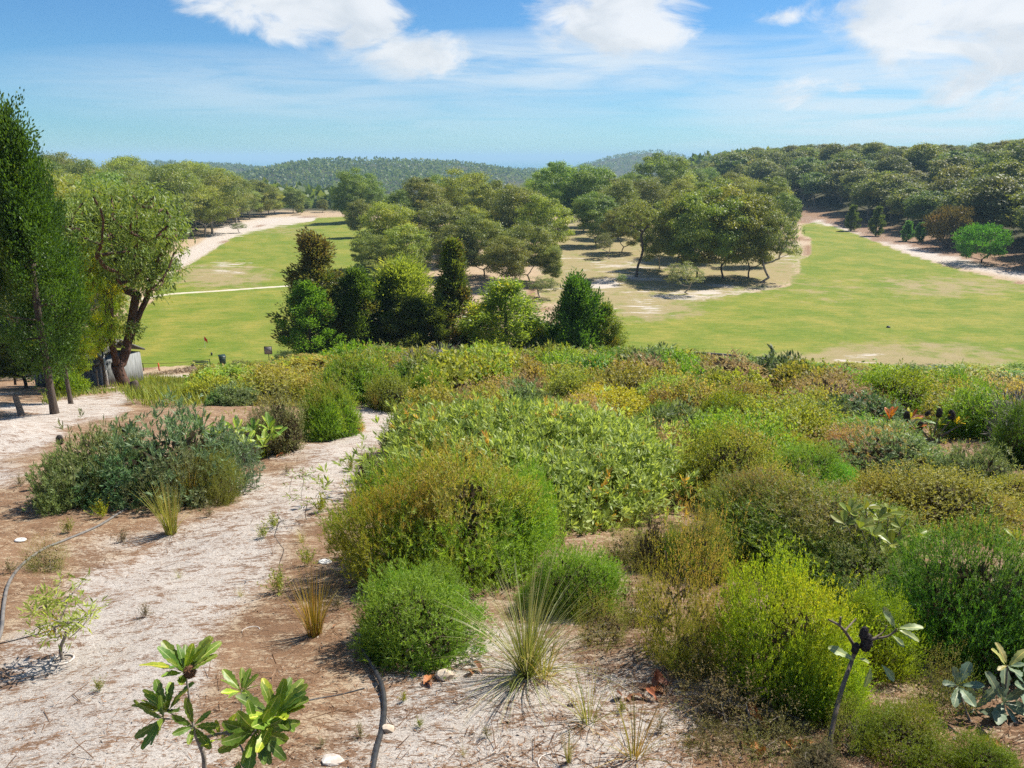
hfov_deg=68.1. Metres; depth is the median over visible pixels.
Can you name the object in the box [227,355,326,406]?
heath shrub
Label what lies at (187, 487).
grass tuft
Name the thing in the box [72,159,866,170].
sea
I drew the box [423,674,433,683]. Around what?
dead leaf
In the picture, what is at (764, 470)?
heath shrub
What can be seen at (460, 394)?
shrub
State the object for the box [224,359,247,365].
shrub
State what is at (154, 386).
tall grass
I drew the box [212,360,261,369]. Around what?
heath shrub
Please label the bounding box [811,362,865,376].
heath shrub
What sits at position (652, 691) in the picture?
dead leaf
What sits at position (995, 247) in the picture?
round tree
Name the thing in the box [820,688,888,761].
shrub
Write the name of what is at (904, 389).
heath shrub
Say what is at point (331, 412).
shrub
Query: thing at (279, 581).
weed
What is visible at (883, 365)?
heath shrub
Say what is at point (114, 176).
eucalypt tree
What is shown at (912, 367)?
heath shrub
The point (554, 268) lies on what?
eucalypt tree
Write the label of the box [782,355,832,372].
shrub
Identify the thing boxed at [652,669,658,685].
dead leaf
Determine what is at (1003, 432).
shrub
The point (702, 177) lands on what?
eucalypt tree
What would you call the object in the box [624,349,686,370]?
heath shrub
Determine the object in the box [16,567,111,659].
sapling
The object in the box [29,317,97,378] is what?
wattle tree
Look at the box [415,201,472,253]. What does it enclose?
eucalypt tree
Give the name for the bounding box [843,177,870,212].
eucalypt tree
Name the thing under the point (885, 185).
eucalypt tree
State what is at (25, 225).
cypress tree
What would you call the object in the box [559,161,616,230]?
eucalypt tree
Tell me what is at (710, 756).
leaf litter
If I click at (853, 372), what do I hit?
heath shrub
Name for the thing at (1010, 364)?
heath shrub
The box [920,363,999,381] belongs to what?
heath shrub
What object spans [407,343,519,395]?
heath shrub
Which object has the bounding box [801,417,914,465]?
heath shrub
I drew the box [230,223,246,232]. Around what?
bush
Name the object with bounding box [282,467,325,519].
sapling
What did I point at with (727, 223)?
eucalypt tree
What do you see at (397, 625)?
shrub
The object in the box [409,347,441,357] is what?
heath shrub
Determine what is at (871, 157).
eucalypt tree
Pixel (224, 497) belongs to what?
shrub
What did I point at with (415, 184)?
eucalypt tree
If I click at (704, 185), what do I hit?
eucalypt tree
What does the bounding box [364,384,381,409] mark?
grass tuft
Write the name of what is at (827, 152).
eucalypt tree
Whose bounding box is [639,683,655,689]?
dead leaf
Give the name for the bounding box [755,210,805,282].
eucalypt tree
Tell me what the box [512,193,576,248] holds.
eucalypt tree
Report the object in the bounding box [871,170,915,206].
eucalypt tree
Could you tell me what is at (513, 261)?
eucalypt tree
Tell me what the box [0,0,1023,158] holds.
sky
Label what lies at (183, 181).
eucalypt tree
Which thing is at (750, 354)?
banksia shrub
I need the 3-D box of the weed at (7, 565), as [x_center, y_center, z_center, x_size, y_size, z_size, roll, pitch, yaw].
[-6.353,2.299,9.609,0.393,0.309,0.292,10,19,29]
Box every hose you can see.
[0,630,50,643]
[309,688,364,700]
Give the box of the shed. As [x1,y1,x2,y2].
[20,337,144,386]
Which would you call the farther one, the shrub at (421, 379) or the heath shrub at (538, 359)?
the heath shrub at (538, 359)
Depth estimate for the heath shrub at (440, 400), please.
18.80 m
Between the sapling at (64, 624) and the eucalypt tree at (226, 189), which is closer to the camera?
the sapling at (64, 624)
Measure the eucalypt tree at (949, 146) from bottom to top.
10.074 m
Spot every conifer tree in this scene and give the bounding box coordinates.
[844,204,862,230]
[867,205,886,235]
[900,220,914,240]
[914,222,925,241]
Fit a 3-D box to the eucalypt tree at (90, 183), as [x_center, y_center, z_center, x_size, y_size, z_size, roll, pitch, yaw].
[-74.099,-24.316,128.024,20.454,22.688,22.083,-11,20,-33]
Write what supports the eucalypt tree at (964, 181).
on the ground at (836, 291)
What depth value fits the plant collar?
7.39 m
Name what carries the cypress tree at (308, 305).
on the ground at (836, 291)
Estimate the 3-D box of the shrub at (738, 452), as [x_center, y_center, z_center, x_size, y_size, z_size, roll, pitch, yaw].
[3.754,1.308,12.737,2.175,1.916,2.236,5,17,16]
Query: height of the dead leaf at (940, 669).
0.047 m
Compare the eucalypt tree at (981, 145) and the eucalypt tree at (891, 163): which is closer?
the eucalypt tree at (891, 163)
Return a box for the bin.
[218,354,225,364]
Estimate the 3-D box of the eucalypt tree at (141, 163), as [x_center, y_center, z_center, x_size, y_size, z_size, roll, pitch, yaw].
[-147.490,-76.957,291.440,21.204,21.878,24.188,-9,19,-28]
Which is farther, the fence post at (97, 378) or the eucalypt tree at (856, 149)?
the eucalypt tree at (856, 149)
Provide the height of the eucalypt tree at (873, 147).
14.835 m
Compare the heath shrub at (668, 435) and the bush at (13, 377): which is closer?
the heath shrub at (668, 435)
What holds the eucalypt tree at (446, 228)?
on the ground at (836, 291)
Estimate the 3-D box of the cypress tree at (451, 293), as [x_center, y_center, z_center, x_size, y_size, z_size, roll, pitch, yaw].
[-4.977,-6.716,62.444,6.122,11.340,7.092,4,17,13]
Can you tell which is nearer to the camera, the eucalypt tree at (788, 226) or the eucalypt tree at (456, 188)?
the eucalypt tree at (788, 226)
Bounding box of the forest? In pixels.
[101,146,769,208]
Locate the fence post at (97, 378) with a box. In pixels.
[95,369,98,386]
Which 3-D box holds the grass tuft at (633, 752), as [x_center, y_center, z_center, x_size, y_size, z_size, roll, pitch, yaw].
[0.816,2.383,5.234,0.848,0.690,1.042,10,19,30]
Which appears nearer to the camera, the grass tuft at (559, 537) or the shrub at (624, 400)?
the grass tuft at (559, 537)
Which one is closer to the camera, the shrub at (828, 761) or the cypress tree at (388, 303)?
the shrub at (828, 761)
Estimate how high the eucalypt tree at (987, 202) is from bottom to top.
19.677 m
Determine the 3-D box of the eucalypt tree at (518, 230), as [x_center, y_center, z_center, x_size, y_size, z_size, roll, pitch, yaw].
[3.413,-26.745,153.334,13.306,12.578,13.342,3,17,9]
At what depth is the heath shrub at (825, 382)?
23.43 m
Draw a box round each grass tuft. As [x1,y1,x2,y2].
[131,472,191,535]
[157,452,207,504]
[273,558,348,637]
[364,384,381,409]
[540,649,665,738]
[556,499,569,544]
[560,728,580,763]
[570,663,702,767]
[660,508,681,539]
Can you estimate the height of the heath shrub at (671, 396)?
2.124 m
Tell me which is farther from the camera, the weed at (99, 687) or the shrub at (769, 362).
the shrub at (769, 362)
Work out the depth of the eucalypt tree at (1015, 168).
246.07 m
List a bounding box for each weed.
[1,556,32,574]
[10,472,26,486]
[58,516,74,532]
[84,494,109,517]
[89,674,106,691]
[111,528,128,542]
[130,601,152,623]
[196,502,218,518]
[234,582,245,596]
[254,521,269,537]
[256,564,292,595]
[261,509,279,526]
[293,527,307,542]
[296,543,318,565]
[308,489,329,511]
[317,735,327,749]
[325,592,346,614]
[340,455,356,471]
[352,718,378,739]
[397,691,408,700]
[413,714,425,726]
[481,723,496,739]
[505,677,519,690]
[615,696,631,710]
[647,715,671,740]
[673,659,693,676]
[696,734,722,755]
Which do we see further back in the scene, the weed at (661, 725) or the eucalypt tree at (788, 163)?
the eucalypt tree at (788, 163)
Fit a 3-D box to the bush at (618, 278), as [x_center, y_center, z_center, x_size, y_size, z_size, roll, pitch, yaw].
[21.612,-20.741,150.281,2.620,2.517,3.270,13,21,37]
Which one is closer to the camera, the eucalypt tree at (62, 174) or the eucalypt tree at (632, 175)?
the eucalypt tree at (62, 174)
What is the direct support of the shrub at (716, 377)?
on the ground at (836, 291)
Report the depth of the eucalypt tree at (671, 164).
319.02 m
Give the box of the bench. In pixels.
[192,360,207,366]
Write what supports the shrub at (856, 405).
on the ground at (836, 291)
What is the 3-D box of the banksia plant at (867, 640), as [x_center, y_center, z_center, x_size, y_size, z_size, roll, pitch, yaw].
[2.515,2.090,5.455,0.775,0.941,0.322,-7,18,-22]
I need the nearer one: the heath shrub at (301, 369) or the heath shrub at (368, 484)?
the heath shrub at (368, 484)
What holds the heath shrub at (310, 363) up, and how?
on the ground at (836, 291)
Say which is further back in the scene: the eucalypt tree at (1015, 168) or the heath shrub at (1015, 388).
the eucalypt tree at (1015, 168)
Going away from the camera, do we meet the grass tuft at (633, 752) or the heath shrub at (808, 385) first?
the grass tuft at (633, 752)
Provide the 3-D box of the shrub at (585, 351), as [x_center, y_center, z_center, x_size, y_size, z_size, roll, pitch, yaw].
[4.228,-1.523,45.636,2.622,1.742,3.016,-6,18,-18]
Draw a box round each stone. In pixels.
[321,753,343,765]
[382,724,393,732]
[435,668,453,680]
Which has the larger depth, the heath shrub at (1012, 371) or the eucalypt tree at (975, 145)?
the eucalypt tree at (975, 145)
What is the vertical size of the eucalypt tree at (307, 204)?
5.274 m
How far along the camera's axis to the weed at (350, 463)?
15.12 m
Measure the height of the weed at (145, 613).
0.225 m
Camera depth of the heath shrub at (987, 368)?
40.61 m
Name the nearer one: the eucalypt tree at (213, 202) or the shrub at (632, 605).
the shrub at (632, 605)
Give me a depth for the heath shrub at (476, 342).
41.02 m
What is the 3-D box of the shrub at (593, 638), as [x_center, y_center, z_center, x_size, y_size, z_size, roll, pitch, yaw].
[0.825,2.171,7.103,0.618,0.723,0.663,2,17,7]
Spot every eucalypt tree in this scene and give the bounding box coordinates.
[0,168,131,331]
[1,179,147,298]
[1,194,146,320]
[37,156,73,182]
[41,158,66,173]
[42,151,81,174]
[48,170,83,182]
[53,158,101,176]
[53,171,131,207]
[54,173,197,386]
[66,171,93,179]
[71,167,169,215]
[73,165,138,186]
[98,154,151,175]
[107,155,148,170]
[119,168,160,187]
[125,172,195,222]
[137,161,210,219]
[138,167,208,218]
[146,162,189,170]
[177,159,216,215]
[183,166,213,222]
[184,170,248,233]
[184,182,230,236]
[188,176,213,230]
[203,171,243,223]
[207,166,236,180]
[223,175,254,223]
[231,193,252,221]
[243,188,264,218]
[248,178,281,215]
[250,197,271,216]
[269,190,285,213]
[279,187,307,208]
[294,203,304,213]
[304,200,311,208]
[316,199,328,211]
[328,165,371,214]
[342,199,372,231]
[347,171,388,217]
[347,231,390,275]
[352,198,417,248]
[378,188,421,228]
[383,222,438,267]
[396,176,455,226]
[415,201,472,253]
[416,172,458,208]
[428,223,481,267]
[438,166,492,210]
[446,213,505,276]
[447,205,493,248]
[450,170,491,205]
[456,179,520,230]
[480,233,533,281]
[486,180,549,232]
[497,220,557,281]
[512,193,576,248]
[522,176,557,196]
[524,159,583,229]
[535,244,563,280]
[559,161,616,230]
[570,191,620,243]
[590,174,625,216]
[598,177,649,238]
[599,204,644,252]
[611,171,657,200]
[612,199,658,276]
[629,176,670,216]
[631,152,700,198]
[634,199,674,268]
[650,185,711,273]
[657,187,760,278]
[660,175,697,199]
[660,186,703,211]
[689,182,767,278]
[690,170,711,187]
[691,176,745,259]
[693,165,720,183]
[698,161,713,167]
[703,162,720,182]
[708,154,722,163]
[709,172,751,195]
[710,152,749,177]
[714,151,762,169]
[718,192,788,277]
[727,164,749,181]
[735,176,766,195]
[738,158,783,184]
[741,149,762,159]
[747,175,793,213]
[753,150,782,158]
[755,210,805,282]
[761,149,784,164]
[768,168,789,187]
[772,192,803,224]
[775,163,786,190]
[781,149,810,164]
[781,156,805,168]
[782,144,799,155]
[783,146,820,161]
[783,162,828,200]
[786,156,826,170]
[795,171,830,204]
[814,144,826,148]
[817,141,847,164]
[818,169,849,204]
[821,157,868,175]
[825,152,877,173]
[830,150,862,160]
[837,166,873,209]
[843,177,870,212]
[844,182,892,218]
[845,143,862,149]
[847,147,865,154]
[852,170,910,213]
[853,143,867,147]
[855,171,927,219]
[859,140,886,159]
[865,148,890,165]
[871,153,912,175]
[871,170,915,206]
[874,148,906,163]
[880,186,929,220]
[887,175,929,214]
[895,146,908,149]
[902,142,947,172]
[902,190,947,221]
[907,170,929,186]
[919,174,968,207]
[924,155,979,183]
[930,149,981,168]
[931,185,1000,222]
[932,148,949,158]
[932,164,975,184]
[940,144,959,148]
[948,146,961,153]
[949,171,1023,236]
[955,172,1014,199]
[958,145,967,150]
[962,147,987,164]
[967,142,990,148]
[969,159,1023,185]
[971,150,1010,172]
[976,143,991,152]
[980,140,1011,157]
[983,148,1009,167]
[991,141,1023,163]
[992,190,1023,228]
[999,139,1023,151]
[1012,207,1023,233]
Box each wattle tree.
[0,323,43,387]
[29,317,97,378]
[61,218,126,386]
[453,274,559,349]
[456,303,512,348]
[583,299,629,350]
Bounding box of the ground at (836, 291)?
[0,153,1023,767]
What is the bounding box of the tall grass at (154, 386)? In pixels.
[40,373,255,407]
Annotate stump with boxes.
[130,380,139,391]
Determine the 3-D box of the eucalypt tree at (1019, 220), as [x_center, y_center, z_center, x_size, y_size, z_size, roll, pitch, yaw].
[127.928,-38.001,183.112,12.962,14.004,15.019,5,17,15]
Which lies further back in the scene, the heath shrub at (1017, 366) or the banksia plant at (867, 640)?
the heath shrub at (1017, 366)
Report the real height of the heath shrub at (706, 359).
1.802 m
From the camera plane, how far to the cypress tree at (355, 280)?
60.65 m
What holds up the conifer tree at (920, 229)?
on the ground at (836, 291)
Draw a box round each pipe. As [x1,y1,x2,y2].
[0,502,138,638]
[358,621,386,767]
[694,352,780,361]
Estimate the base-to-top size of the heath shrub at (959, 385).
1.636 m
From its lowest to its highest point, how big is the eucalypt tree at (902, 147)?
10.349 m
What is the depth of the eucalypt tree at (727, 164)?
417.28 m
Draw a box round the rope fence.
[142,359,209,370]
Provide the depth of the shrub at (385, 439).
16.11 m
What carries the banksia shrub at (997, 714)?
on the ground at (836, 291)
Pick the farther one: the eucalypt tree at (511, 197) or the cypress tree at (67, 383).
the eucalypt tree at (511, 197)
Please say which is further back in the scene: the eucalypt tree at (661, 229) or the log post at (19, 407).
the eucalypt tree at (661, 229)
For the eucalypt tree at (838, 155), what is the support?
on the ground at (836, 291)
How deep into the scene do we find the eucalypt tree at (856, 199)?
284.90 m
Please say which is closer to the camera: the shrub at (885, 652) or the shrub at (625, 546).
the shrub at (885, 652)
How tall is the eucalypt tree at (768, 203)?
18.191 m
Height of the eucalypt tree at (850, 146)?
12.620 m
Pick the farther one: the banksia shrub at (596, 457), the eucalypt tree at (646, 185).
the eucalypt tree at (646, 185)
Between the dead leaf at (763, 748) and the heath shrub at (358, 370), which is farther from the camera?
the heath shrub at (358, 370)
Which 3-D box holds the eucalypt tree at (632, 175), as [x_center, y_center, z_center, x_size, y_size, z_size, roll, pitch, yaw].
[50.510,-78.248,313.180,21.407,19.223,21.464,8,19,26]
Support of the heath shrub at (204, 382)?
on the ground at (836, 291)
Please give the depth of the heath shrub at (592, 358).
33.29 m
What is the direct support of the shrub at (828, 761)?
on the ground at (836, 291)
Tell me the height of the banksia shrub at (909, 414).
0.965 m
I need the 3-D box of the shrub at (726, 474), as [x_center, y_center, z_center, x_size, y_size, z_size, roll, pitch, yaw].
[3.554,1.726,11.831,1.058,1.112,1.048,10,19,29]
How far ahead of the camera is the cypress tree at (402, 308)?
61.19 m
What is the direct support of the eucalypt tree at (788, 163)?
on the ground at (836, 291)
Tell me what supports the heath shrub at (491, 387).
on the ground at (836, 291)
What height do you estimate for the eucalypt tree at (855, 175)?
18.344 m
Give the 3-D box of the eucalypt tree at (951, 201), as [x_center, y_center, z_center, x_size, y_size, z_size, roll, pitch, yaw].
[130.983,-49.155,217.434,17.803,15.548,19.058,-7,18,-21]
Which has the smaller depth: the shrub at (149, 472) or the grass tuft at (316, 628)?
the grass tuft at (316, 628)
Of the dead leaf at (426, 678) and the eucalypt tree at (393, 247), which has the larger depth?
the eucalypt tree at (393, 247)
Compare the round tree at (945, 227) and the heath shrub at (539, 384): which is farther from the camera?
the round tree at (945, 227)
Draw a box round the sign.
[264,346,271,360]
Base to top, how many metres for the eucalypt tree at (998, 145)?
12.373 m
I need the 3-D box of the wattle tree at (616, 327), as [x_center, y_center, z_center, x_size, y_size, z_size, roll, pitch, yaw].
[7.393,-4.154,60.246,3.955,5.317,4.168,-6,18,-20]
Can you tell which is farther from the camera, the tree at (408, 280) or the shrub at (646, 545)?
the tree at (408, 280)
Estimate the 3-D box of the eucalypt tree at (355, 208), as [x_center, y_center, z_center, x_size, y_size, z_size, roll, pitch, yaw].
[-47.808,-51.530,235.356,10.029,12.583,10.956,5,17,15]
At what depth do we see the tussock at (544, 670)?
6.49 m
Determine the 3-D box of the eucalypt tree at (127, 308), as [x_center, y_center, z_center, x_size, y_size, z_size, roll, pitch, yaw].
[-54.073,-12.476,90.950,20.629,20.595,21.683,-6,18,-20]
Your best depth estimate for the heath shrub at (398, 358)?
37.03 m
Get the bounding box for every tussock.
[406,535,652,732]
[491,612,598,690]
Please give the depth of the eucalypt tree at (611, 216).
194.19 m
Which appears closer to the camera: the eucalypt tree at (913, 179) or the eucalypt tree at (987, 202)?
the eucalypt tree at (987, 202)
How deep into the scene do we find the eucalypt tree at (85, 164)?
234.81 m
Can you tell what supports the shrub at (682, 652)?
on the ground at (836, 291)
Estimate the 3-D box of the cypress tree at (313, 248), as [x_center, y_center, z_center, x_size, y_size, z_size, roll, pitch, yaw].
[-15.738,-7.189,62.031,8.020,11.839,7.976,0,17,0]
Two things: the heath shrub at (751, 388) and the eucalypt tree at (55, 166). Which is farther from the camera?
the eucalypt tree at (55, 166)
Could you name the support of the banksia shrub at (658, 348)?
on the ground at (836, 291)
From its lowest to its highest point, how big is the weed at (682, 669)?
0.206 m
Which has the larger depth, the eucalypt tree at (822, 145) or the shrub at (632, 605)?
the eucalypt tree at (822, 145)
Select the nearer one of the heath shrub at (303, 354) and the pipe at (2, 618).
the pipe at (2, 618)
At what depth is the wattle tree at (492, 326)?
63.42 m
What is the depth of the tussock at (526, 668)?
6.48 m
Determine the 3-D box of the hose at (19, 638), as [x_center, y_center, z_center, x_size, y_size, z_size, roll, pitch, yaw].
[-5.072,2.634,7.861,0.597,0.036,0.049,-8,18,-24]
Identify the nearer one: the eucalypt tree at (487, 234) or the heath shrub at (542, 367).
the heath shrub at (542, 367)
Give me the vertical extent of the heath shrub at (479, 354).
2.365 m
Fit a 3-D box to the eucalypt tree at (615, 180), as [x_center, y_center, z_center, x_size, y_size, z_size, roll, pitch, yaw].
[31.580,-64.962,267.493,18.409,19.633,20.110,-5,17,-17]
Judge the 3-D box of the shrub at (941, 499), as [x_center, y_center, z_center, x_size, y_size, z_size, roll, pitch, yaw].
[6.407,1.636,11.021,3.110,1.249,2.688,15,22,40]
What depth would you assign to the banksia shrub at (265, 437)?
14.94 m
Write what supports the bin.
on the ground at (836, 291)
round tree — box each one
[920,204,984,248]
[951,222,1016,262]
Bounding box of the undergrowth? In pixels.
[205,364,1023,561]
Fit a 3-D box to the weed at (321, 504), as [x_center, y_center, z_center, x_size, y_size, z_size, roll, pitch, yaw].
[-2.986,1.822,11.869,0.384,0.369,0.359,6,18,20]
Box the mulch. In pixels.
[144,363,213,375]
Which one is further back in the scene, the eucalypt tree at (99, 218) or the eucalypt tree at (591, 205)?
the eucalypt tree at (591, 205)
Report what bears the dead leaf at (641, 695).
on the ground at (836, 291)
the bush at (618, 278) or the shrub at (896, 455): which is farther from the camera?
the bush at (618, 278)
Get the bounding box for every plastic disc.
[14,538,26,541]
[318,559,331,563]
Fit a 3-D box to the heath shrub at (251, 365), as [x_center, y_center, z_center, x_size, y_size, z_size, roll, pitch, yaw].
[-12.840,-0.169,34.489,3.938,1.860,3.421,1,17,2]
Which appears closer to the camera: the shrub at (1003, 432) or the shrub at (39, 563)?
the shrub at (39, 563)
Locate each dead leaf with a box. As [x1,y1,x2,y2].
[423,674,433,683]
[473,661,481,672]
[630,693,645,697]
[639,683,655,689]
[646,688,656,700]
[651,682,659,690]
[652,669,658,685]
[654,671,670,685]
[656,686,665,694]
[744,740,759,748]
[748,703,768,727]
[755,746,765,754]
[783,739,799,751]
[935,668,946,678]
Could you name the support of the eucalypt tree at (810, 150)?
on the ground at (836, 291)
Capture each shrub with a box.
[18,525,71,574]
[22,408,157,516]
[45,370,92,396]
[66,385,265,513]
[167,361,262,398]
[180,369,234,401]
[182,438,246,507]
[189,362,218,379]
[190,411,287,471]
[202,380,261,406]
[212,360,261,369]
[217,421,278,462]
[219,362,268,370]
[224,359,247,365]
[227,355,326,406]
[241,378,312,456]
[257,360,306,376]
[280,353,338,376]
[284,353,318,359]
[284,362,317,378]
[296,363,366,441]
[310,382,710,536]
[311,339,395,404]
[314,408,567,595]
[319,339,404,366]
[341,448,450,508]
[346,549,498,678]
[349,414,365,433]
[350,441,382,478]
[356,342,405,352]
[357,338,409,371]
[362,368,412,412]
[375,392,448,457]
[389,370,473,414]
[391,342,452,381]
[392,340,461,365]
[399,341,440,353]
[402,394,496,418]
[406,360,451,398]
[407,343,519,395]
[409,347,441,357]
[431,339,524,373]
[442,383,486,408]
[449,343,524,362]
[458,380,509,405]
[460,372,519,396]
[462,338,507,352]
[484,392,541,417]
[494,366,549,397]
[497,376,556,402]
[503,351,547,369]
[508,341,543,359]
[510,351,551,380]
[510,448,558,550]
[511,531,634,621]
[517,358,554,370]
[529,338,584,359]
[533,345,580,362]
[538,361,595,390]
[540,348,589,367]
[543,359,593,380]
[543,360,596,401]
[549,387,617,421]
[555,378,667,421]
[558,344,621,372]
[558,344,622,366]
[560,376,619,397]
[566,347,589,356]
[569,582,633,654]
[579,358,682,405]
[587,345,626,358]
[595,356,656,374]
[596,516,654,568]
[605,344,644,360]
[607,552,675,629]
[619,355,651,370]
[620,341,675,358]
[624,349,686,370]
[626,477,763,677]
[629,499,674,573]
[630,394,708,451]
[631,343,699,364]
[633,416,716,461]
[634,371,723,417]
[635,367,695,400]
[636,395,682,434]
[644,353,689,383]
[653,622,847,767]
[654,504,744,584]
[658,576,725,683]
[659,345,709,368]
[663,360,714,380]
[670,345,709,360]
[670,372,712,387]
[671,399,786,510]
[672,400,808,469]
[679,372,708,398]
[687,382,767,421]
[688,346,774,388]
[688,348,708,359]
[691,451,948,594]
[696,353,726,367]
[697,529,883,729]
[701,385,753,406]
[703,364,775,399]
[706,464,750,521]
[711,450,836,532]
[717,377,770,406]
[727,351,781,364]
[727,385,851,434]
[737,390,851,450]
[752,343,819,384]
[765,431,860,493]
[766,375,874,403]
[769,356,858,396]
[770,534,941,617]
[771,361,896,409]
[775,421,815,454]
[780,381,846,412]
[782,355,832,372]
[785,728,850,767]
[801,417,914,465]
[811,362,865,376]
[813,559,941,688]
[816,385,927,433]
[820,359,870,371]
[820,364,863,370]
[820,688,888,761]
[824,413,962,487]
[827,407,933,456]
[831,444,1023,550]
[834,364,874,382]
[844,358,946,413]
[852,684,958,767]
[855,360,933,392]
[868,358,908,374]
[869,493,1023,684]
[880,362,936,372]
[880,406,969,441]
[904,635,991,723]
[917,366,947,387]
[919,375,982,402]
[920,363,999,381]
[920,376,1005,421]
[925,437,1023,490]
[926,364,977,374]
[927,359,1002,395]
[929,374,1023,441]
[940,361,982,365]
[942,642,1023,724]
[942,724,1023,767]
[963,366,1010,375]
[966,363,1010,368]
[967,365,1023,370]
[967,369,1023,402]
[975,386,1023,449]
[976,368,1023,393]
[982,369,1023,375]
[983,466,1023,515]
[985,391,1023,467]
[996,361,1023,367]
[997,361,1023,369]
[999,376,1023,405]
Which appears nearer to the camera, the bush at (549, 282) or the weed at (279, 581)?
the weed at (279, 581)
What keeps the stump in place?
on the ground at (836, 291)
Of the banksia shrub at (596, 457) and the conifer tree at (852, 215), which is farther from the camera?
the conifer tree at (852, 215)
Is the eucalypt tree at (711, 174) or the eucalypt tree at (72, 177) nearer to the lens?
the eucalypt tree at (72, 177)
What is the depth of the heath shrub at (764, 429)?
15.63 m
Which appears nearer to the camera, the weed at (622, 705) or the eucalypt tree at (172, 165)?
the weed at (622, 705)
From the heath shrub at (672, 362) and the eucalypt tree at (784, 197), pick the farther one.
the eucalypt tree at (784, 197)
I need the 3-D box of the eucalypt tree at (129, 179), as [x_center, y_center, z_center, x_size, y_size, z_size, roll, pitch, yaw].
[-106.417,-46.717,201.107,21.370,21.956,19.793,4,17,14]
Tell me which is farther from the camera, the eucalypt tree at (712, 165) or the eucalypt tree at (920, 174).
the eucalypt tree at (712, 165)
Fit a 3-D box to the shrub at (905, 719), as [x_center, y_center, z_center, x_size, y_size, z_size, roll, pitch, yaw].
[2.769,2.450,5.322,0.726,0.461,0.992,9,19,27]
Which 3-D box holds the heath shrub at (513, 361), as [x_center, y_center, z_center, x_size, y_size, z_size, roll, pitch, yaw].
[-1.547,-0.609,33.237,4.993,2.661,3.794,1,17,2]
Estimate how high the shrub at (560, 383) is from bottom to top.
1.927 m
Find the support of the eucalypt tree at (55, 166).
on the ground at (836, 291)
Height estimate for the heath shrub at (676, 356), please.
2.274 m
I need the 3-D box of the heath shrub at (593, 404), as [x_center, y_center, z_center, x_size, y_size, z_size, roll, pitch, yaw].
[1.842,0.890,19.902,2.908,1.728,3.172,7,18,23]
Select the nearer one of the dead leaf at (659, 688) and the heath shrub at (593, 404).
the dead leaf at (659, 688)
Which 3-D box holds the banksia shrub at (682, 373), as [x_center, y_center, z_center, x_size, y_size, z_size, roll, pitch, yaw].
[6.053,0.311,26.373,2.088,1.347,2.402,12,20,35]
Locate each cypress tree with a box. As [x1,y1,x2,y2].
[0,87,98,413]
[19,143,86,403]
[264,225,363,351]
[273,278,346,354]
[312,263,397,347]
[357,269,401,346]
[371,295,436,348]
[412,304,470,348]
[421,233,483,348]
[510,313,550,349]
[540,266,615,350]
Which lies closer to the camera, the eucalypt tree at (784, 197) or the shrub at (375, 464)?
the shrub at (375, 464)
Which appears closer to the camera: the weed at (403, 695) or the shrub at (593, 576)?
the weed at (403, 695)
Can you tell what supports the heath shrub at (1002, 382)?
on the ground at (836, 291)
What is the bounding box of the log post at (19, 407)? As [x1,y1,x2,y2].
[12,394,24,415]
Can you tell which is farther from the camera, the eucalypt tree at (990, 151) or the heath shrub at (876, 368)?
the eucalypt tree at (990, 151)
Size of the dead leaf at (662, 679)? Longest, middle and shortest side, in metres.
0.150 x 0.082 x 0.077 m
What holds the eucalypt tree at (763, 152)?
on the ground at (836, 291)
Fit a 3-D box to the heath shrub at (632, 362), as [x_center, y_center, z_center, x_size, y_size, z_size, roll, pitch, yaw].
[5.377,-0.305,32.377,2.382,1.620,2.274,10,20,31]
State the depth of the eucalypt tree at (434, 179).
257.01 m
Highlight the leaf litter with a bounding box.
[0,430,1023,767]
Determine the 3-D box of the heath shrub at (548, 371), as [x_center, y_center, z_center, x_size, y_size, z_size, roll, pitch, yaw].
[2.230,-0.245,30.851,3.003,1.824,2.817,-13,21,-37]
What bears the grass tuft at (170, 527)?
on the ground at (836, 291)
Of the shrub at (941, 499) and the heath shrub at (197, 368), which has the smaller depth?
the shrub at (941, 499)
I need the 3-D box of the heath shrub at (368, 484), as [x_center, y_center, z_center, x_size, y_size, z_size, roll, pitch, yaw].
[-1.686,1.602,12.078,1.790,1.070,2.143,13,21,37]
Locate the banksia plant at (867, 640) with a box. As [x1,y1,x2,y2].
[827,607,923,753]
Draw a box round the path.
[128,282,332,300]
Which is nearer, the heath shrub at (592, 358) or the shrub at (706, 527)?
the shrub at (706, 527)
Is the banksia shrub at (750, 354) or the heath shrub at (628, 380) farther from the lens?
the banksia shrub at (750, 354)
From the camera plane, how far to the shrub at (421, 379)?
26.50 m
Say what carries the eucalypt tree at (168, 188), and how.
on the ground at (836, 291)
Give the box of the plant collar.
[49,653,74,665]
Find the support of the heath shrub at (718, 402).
on the ground at (836, 291)
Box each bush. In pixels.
[0,342,25,384]
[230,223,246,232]
[523,276,559,297]
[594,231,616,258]
[615,273,626,284]
[663,260,705,293]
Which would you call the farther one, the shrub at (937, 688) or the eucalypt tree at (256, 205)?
the eucalypt tree at (256, 205)
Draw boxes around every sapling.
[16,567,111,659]
[131,635,308,767]
[274,514,284,569]
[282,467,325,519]
[831,497,941,559]
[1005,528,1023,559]
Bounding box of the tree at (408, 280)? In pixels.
[341,248,438,347]
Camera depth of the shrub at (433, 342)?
52.03 m
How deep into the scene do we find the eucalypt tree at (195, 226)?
249.69 m
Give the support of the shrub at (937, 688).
on the ground at (836, 291)
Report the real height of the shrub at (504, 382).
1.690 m
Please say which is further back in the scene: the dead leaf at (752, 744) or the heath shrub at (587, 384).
the heath shrub at (587, 384)

